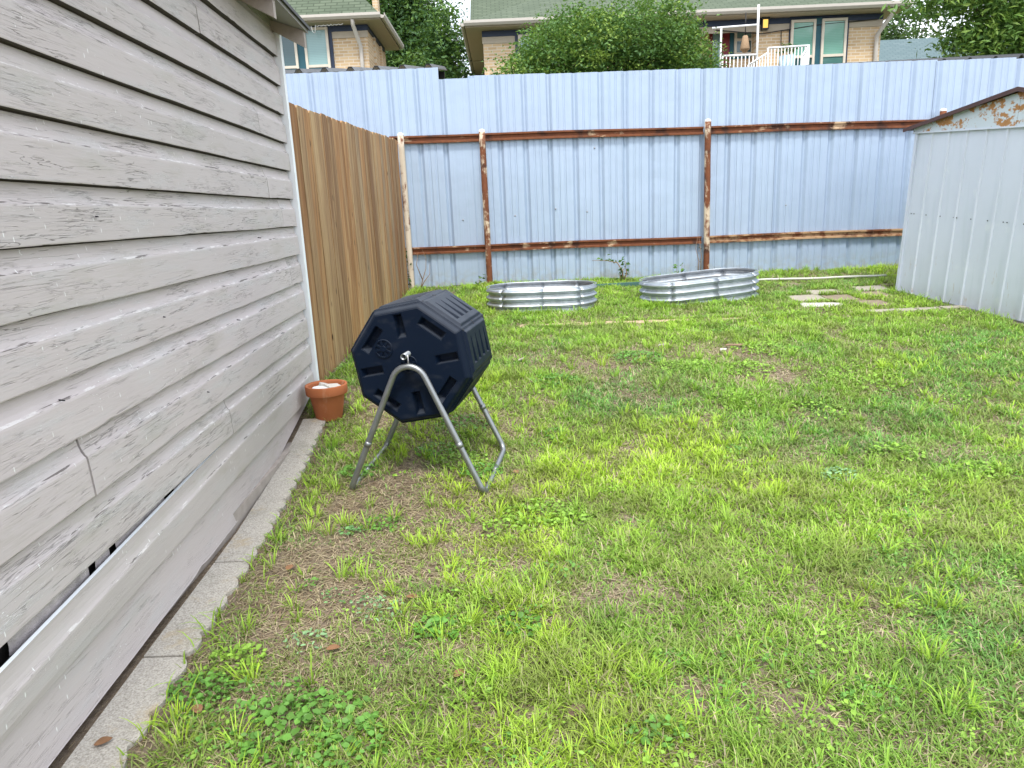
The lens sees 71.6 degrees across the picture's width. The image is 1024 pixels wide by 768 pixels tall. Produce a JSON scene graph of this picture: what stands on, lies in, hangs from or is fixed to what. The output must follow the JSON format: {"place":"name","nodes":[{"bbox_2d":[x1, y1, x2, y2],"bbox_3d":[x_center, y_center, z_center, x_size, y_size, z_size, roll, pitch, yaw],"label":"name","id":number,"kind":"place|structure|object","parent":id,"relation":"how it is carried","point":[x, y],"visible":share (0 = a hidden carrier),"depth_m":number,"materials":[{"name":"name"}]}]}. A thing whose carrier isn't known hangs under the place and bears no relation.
{"place":"outdoors","nodes":[
{"label":"outdoors","id":0,"kind":"place"},
{"bbox_2d":[48,262,1023,767],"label":"ground","id":1,"kind":"structure","parent":0,"point":[70,746],"depth_m":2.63,"materials":[{"name":"green plant"}]},
{"bbox_2d":[61,657,187,767],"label":"edging block","id":2,"kind":"structure","parent":1,"relation":"on","point":[134,700],"depth_m":2.05,"materials":[{"name":"concrete"}]},
{"bbox_2d":[94,736,112,745],"bbox_3d":[-1.113,0.974,1.933,0.040,0.011,0.032,-3,14,0],"label":"fallen leaf","id":3,"kind":"object","parent":2,"relation":"on","point":[102,740],"visible":1,"depth_m":1.94,"materials":[{"name":"brown plant"}]},
{"bbox_2d":[0,0,318,767],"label":"weathered garage","id":4,"kind":"structure","parent":1,"relation":"on","point":[158,365],"depth_m":2.36,"materials":[{"name":"paint"}]},
{"bbox_2d":[144,562,248,657],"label":"edging block","id":5,"kind":"structure","parent":1,"relation":"on","point":[218,581],"depth_m":2.57,"materials":[{"name":"concrete"}]},
{"bbox_2d":[192,704,202,712],"bbox_3d":[-0.908,0.939,2.050,0.033,0.011,0.039,-3,14,0],"label":"fallen leaf","id":6,"kind":"object","parent":1,"relation":"on","point":[200,707],"visible":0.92,"depth_m":2.05,"materials":[{"name":"brown plant"}]},
{"bbox_2d":[215,499,285,562],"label":"edging block","id":7,"kind":"structure","parent":1,"relation":"on","point":[254,528],"depth_m":3.22,"materials":[{"name":"concrete"}]},
{"bbox_2d":[258,455,309,500],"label":"edging block","id":8,"kind":"structure","parent":1,"relation":"on","point":[291,468],"depth_m":3.77,"materials":[{"name":"concrete"}]},
{"bbox_2d":[288,419,325,456],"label":"edging block","id":9,"kind":"structure","parent":1,"relation":"on","point":[306,436],"depth_m":4.26,"materials":[{"name":"concrete"}]},
{"bbox_2d":[305,379,347,421],"bbox_3d":[-1.174,0.110,4.527,0.264,0.227,0.264,-3,14,0],"label":"flower pot","id":10,"kind":"object","parent":1,"relation":"on","point":[327,404],"visible":0.97,"depth_m":4.45,"materials":[{"name":"ceramic"}]},
{"bbox_2d":[313,386,326,388],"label":"white stone","id":11,"kind":"object","parent":10,"relation":"in","point":[319,387],"visible":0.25,"depth_m":4.48,"materials":[{"name":"stone"}]},
{"bbox_2d":[325,383,339,387],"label":"white stone","id":12,"kind":"object","parent":10,"relation":"on","point":[331,385],"visible":0.39,"depth_m":4.51,"materials":[{"name":"white stone"}]},
{"bbox_2d":[326,644,340,649],"bbox_3d":[-0.583,0.860,2.313,0.036,0.011,0.035,6,16,32],"label":"fallen leaf","id":13,"kind":"object","parent":1,"relation":"on","point":[333,646],"visible":1,"depth_m":2.32,"materials":[{"name":"brown plant"}]},
{"bbox_2d":[281,0,403,69],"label":"brick house","id":14,"kind":"structure","parent":1,"relation":"on","point":[345,34],"depth_m":16.05,"materials":[{"name":"beige brick"}]},
{"bbox_2d":[281,36,298,69],"bbox_3d":[-5.119,-7.127,16.157,0.565,1.750,0.050,-3,14,0],"label":"window","id":15,"kind":"structure","parent":14,"relation":"in","point":[290,52],"depth_m":16.08,"materials":[{"name":"blue glass"}]},
{"bbox_2d":[304,27,330,68],"bbox_3d":[-4.391,-7.159,16.157,0.554,1.750,0.050,-3,14,0],"label":"window","id":16,"kind":"structure","parent":14,"relation":"in","point":[317,53],"depth_m":16.06,"materials":[{"name":"teal glass"}]},
{"bbox_2d":[289,102,408,379],"bbox_3d":[-1.403,-1.382,6.592,0.100,2.019,3.835,-2,14,3],"label":"cedar fence","id":17,"kind":"object","parent":1,"relation":"on","point":[349,185],"visible":0.75,"depth_m":5.90,"materials":[{"name":"brown wood"}]},
{"bbox_2d":[285,64,446,78],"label":"carport roof","id":18,"kind":"structure","parent":1,"relation":"on","point":[441,74],"depth_m":8.76,"materials":[{"name":"black metal"}]},
{"bbox_2d":[406,251,411,289],"bbox_3d":[-1.295,-1.349,8.564,0.155,0.502,0.132,4,15,24],"label":"corner vine","id":19,"kind":"object","parent":1,"relation":"on","point":[409,279],"visible":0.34,"depth_m":8.56,"materials":[{"name":"brown plant"}]},
{"bbox_2d":[406,593,416,597],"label":"fallen leaf","id":20,"kind":"object","parent":1,"relation":"on","point":[411,595],"visible":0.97,"depth_m":2.60,"materials":[{"name":"brown plant"}]},
{"bbox_2d":[366,0,468,66],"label":"leafy tree","id":21,"kind":"object","parent":1,"relation":"on","point":[402,16],"visible":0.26,"depth_m":22.00,"materials":[{"name":"green plant"}]},
{"bbox_2d":[416,250,429,288],"bbox_3d":[-1.064,-1.371,8.527,0.165,0.484,0.014,-3,14,0],"label":"dry vine","id":22,"kind":"object","parent":1,"relation":"on","point":[420,274],"visible":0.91,"depth_m":8.54,"materials":[{"name":"brown plant"}]},
{"bbox_2d":[349,289,505,493],"bbox_3d":[-0.447,0.009,3.764,0.738,0.971,0.690,0,14,10],"label":"compost tumbler","id":23,"kind":"object","parent":1,"relation":"on","point":[422,356],"visible":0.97,"depth_m":3.48,"materials":[{"name":"black plastic"}]},
{"bbox_2d":[392,0,475,78],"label":"leafy tree","id":24,"kind":"object","parent":1,"relation":"on","point":[439,49],"visible":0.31,"depth_m":20.81,"materials":[{"name":"green plant"}]},
{"bbox_2d":[454,669,464,676],"bbox_3d":[-0.161,0.883,2.168,0.034,0.011,0.038,-3,14,0],"label":"fallen leaf","id":25,"kind":"object","parent":1,"relation":"on","point":[457,673],"visible":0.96,"depth_m":2.17,"materials":[{"name":"brown plant"}]},
{"bbox_2d":[486,280,597,311],"bbox_3d":[0.311,-0.920,7.458,1.169,0.250,0.748,-3,14,0],"label":"raised garden bed","id":26,"kind":"object","parent":1,"relation":"on","point":[561,294],"visible":0.87,"depth_m":7.16,"materials":[{"name":"metal"}]},
{"bbox_2d":[567,704,585,718],"bbox_3d":[0.181,0.918,1.996,0.053,0.014,0.051,-3,14,0],"label":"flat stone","id":27,"kind":"object","parent":1,"relation":"on","point":[571,713],"visible":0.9,"depth_m":1.99,"materials":[{"name":"stone"}]},
{"bbox_2d":[147,293,1023,767],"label":"lawn weeds","id":28,"kind":"object","parent":1,"relation":"on","point":[281,709],"visible":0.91,"depth_m":2.26,"materials":[{"name":"green plant"}]},
{"bbox_2d":[584,321,613,325],"bbox_3d":[0.800,-0.547,6.530,0.291,0.038,0.114,-3,14,0],"label":"edging brick","id":29,"kind":"object","parent":1,"relation":"on","point":[586,323],"visible":0.24,"depth_m":6.53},
{"bbox_2d":[481,0,735,74],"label":"bushy tree","id":30,"kind":"object","parent":1,"relation":"on","point":[628,46],"visible":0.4,"depth_m":11.07,"materials":[{"name":"green plant"}]},
{"bbox_2d":[592,254,629,280],"bbox_3d":[1.198,-1.381,8.553,0.457,0.361,0.126,-3,14,0],"label":"wild sapling","id":31,"kind":"object","parent":1,"relation":"on","point":[622,277],"visible":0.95,"depth_m":8.54,"materials":[{"name":"green plant"}]},
{"bbox_2d":[596,282,638,287],"bbox_3d":[1.240,-1.132,8.219,0.860,0.085,0.040,-3,14,0],"label":"garden board","id":32,"kind":"object","parent":1,"relation":"on","point":[626,284],"visible":0.14,"depth_m":8.20,"materials":[{"name":"wood"}]},
{"bbox_2d":[614,320,645,324],"bbox_3d":[1.093,-0.554,6.510,0.293,0.038,0.124,-3,14,0],"label":"edging brick","id":33,"kind":"object","parent":1,"relation":"on","point":[638,321],"visible":0.24,"depth_m":6.52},
{"bbox_2d":[286,57,1023,288],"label":"corrugated metal fence","id":34,"kind":"object","parent":1,"relation":"on","point":[504,178],"visible":0.7,"depth_m":8.43,"materials":[{"name":"blue metal"}]},
{"bbox_2d":[648,319,676,323],"bbox_3d":[1.383,-0.567,6.512,0.292,0.038,0.121,-3,14,0],"label":"edging brick","id":35,"kind":"object","parent":1,"relation":"on","point":[662,320],"visible":0.32,"depth_m":6.51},
{"bbox_2d":[673,263,684,272],"bbox_3d":[1.928,-1.286,8.275,0.171,0.261,0.097,-3,14,0],"label":"seedling","id":36,"kind":"object","parent":1,"relation":"on","point":[682,269],"visible":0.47,"depth_m":8.26,"materials":[{"name":"green plant"}]},
{"bbox_2d":[460,0,912,75],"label":"brick house","id":37,"kind":"structure","parent":1,"relation":"on","point":[827,31],"depth_m":16.09,"materials":[{"name":"beige brick"}]},
{"bbox_2d":[518,34,528,59],"bbox_3d":[0.404,-7.164,16.209,0.476,1.500,0.050,-3,14,0],"label":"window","id":38,"kind":"structure","parent":37,"relation":"in","point":[519,36],"depth_m":16.04,"materials":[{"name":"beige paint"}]},
{"bbox_2d":[709,33,729,67],"bbox_3d":[4.867,-7.568,16.704,0.469,1.467,0.058,-3,14,0],"label":"door","id":39,"kind":"structure","parent":37,"relation":"in","point":[726,36],"depth_m":16.59,"materials":[{"name":"red glass"}]},
{"bbox_2d":[734,33,751,53],"bbox_3d":[5.410,-8.035,16.561,0.446,0.670,0.050,-3,14,0],"label":"window","id":40,"kind":"structure","parent":37,"relation":"in","point":[737,36],"depth_m":16.57,"materials":[{"name":"beige paint"}]},
{"bbox_2d":[740,13,749,52],"bbox_3d":[5.119,-7.705,15.575,0.210,0.816,0.205,-3,14,0],"label":"hanging lantern","id":41,"kind":"object","parent":37,"relation":"hanging from","point":[744,47],"visible":1,"depth_m":15.56,"materials":[{"name":"wicker"}]},
{"bbox_2d":[790,19,816,64],"bbox_3d":[6.618,-7.468,16.203,0.560,1.550,0.050,-3,14,0],"label":"window","id":42,"kind":"structure","parent":37,"relation":"in","point":[807,35],"depth_m":16.10,"materials":[{"name":"teal glass"}]},
{"bbox_2d":[820,17,847,63],"bbox_3d":[7.321,-7.500,16.203,0.572,1.550,0.050,-3,14,0],"label":"window","id":43,"kind":"structure","parent":37,"relation":"in","point":[833,36],"depth_m":16.13,"materials":[{"name":"teal glass"}]},
{"bbox_2d":[639,268,758,304],"bbox_3d":[1.980,-1.025,7.521,1.304,0.321,0.728,-6,14,-12],"label":"raised garden bed","id":44,"kind":"object","parent":1,"relation":"on","point":[729,283],"visible":0.95,"depth_m":7.24,"materials":[{"name":"metal"}]},
{"bbox_2d":[696,238,701,269],"bbox_3d":[2.242,-1.542,8.530,0.087,0.520,0.067,-3,14,0],"label":"dry vine","id":45,"kind":"object","parent":1,"relation":"on","point":[697,256],"visible":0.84,"depth_m":8.52,"materials":[{"name":"brown plant"}]},
{"bbox_2d":[725,344,742,345],"bbox_3d":[1.728,-0.306,5.523,0.140,0.014,0.029,0,14,10],"label":"brown stick","id":46,"kind":"object","parent":1,"relation":"on","point":[733,344],"visible":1,"depth_m":5.51,"materials":[{"name":"brown wood"}]},
{"bbox_2d":[776,283,802,287],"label":"stepping stone","id":47,"kind":"object","parent":1,"relation":"on","point":[790,285],"visible":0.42,"depth_m":7.91,"materials":[{"name":"grey stone"}]},
{"bbox_2d":[785,294,827,301],"bbox_3d":[3.026,-0.869,7.270,0.346,0.051,0.302,-3,14,-3],"label":"stepping stone","id":48,"kind":"object","parent":1,"relation":"on","point":[800,297],"visible":0.42,"depth_m":7.29,"materials":[{"name":"grey stone"}]},
{"bbox_2d":[800,302,838,307],"bbox_3d":[3.021,-0.759,6.920,0.390,0.048,0.209,0,14,12],"label":"stepping stone","id":49,"kind":"object","parent":1,"relation":"on","point":[822,304],"visible":0.34,"depth_m":6.94,"materials":[{"name":"white stone"}]},
{"bbox_2d":[758,274,885,280],"bbox_3d":[3.499,-1.210,8.091,1.502,0.037,0.025,-2,14,2],"label":"white pipe","id":50,"kind":"object","parent":1,"relation":"on","point":[815,278],"visible":0.88,"depth_m":8.08,"materials":[{"name":"white plastic"}]},
{"bbox_2d":[806,289,839,294],"bbox_3d":[3.301,-0.963,7.512,0.347,0.051,0.244,-1,14,6],"label":"stepping stone","id":51,"kind":"object","parent":1,"relation":"on","point":[814,291],"visible":0.4,"depth_m":7.54,"materials":[{"name":"grey stone"}]},
{"bbox_2d":[821,294,860,300],"bbox_3d":[3.325,-0.860,7.178,0.294,0.051,0.315,-3,14,0],"label":"stepping stone","id":52,"kind":"object","parent":1,"relation":"on","point":[838,296],"visible":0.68,"depth_m":7.20,"materials":[{"name":"stone"}]},
{"bbox_2d":[850,285,885,290],"bbox_3d":[3.820,-1.011,7.593,0.350,0.054,0.247,-2,14,4],"label":"stepping stone","id":53,"kind":"object","parent":1,"relation":"on","point":[876,287],"visible":0.32,"depth_m":7.60,"materials":[{"name":"grey stone"}]},
{"bbox_2d":[856,300,889,305],"bbox_3d":[3.498,-0.774,6.881,0.262,0.049,0.270,-1,14,7],"label":"stepping stone","id":54,"kind":"object","parent":1,"relation":"on","point":[878,302],"visible":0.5,"depth_m":6.90,"materials":[{"name":"beige stone"}]},
{"bbox_2d":[856,291,894,295],"bbox_3d":[3.704,-0.907,7.269,0.270,0.051,0.286,-4,14,-6],"label":"stepping stone","id":55,"kind":"object","parent":1,"relation":"on","point":[875,292],"visible":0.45,"depth_m":7.31,"materials":[{"name":"stone"}]},
{"bbox_2d":[868,309,892,313],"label":"edging stone","id":56,"kind":"object","parent":1,"relation":"on","point":[877,310],"visible":0.42,"depth_m":6.51,"materials":[{"name":"beige stone"}]},
{"bbox_2d":[891,308,918,312],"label":"edging stone","id":57,"kind":"object","parent":1,"relation":"on","point":[908,309],"visible":0.47,"depth_m":6.50,"materials":[{"name":"beige stone"}]},
{"bbox_2d":[811,53,1023,64],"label":"carport roof","id":58,"kind":"structure","parent":1,"relation":"on","point":[1019,55],"depth_m":8.74,"materials":[{"name":"black metal"}]},
{"bbox_2d":[880,0,958,39],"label":"distant tree","id":59,"kind":"object","parent":1,"relation":"on","point":[894,33],"visible":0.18,"depth_m":31.00,"materials":[{"name":"green plant"}]},
{"bbox_2d":[915,307,942,309],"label":"edging stone","id":60,"kind":"object","parent":1,"relation":"on","point":[921,308],"visible":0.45,"depth_m":6.51,"materials":[{"name":"beige stone"}]},
{"bbox_2d":[879,38,980,60],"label":"grey roof house","id":61,"kind":"structure","parent":1,"relation":"on","point":[900,49],"depth_m":22.73,"materials":[{"name":"brick"}]},
{"bbox_2d":[879,0,1023,58],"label":"overhanging tree","id":62,"kind":"object","parent":1,"relation":"on","point":[996,27],"visible":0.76,"depth_m":11.63,"materials":[{"name":"green plant"}]},
{"bbox_2d":[939,305,968,309],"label":"edging stone","id":63,"kind":"object","parent":1,"relation":"on","point":[957,306],"visible":0.58,"depth_m":6.50,"materials":[{"name":"beige stone"}]},
{"bbox_2d":[895,87,1023,323],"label":"garden shed","id":64,"kind":"structure","parent":1,"relation":"on","point":[962,241],"depth_m":6.38,"materials":[{"name":"paint"}]},
{"bbox_2d":[430,0,971,76],"label":"sky","id":65,"kind":"structure","parent":0,"point":[465,5],"materials":[{"name":"white"}]},
{"bbox_2d":[775,43,797,65],"bbox_3d":[6.019,-7.065,15.564,0.461,0.804,0.585,7,17,34],"label":"plant pot","id":66,"kind":"object","parent":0,"point":[789,57],"visible":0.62,"depth_m":15.43,"materials":[{"name":"white ceramic"}]}
]}

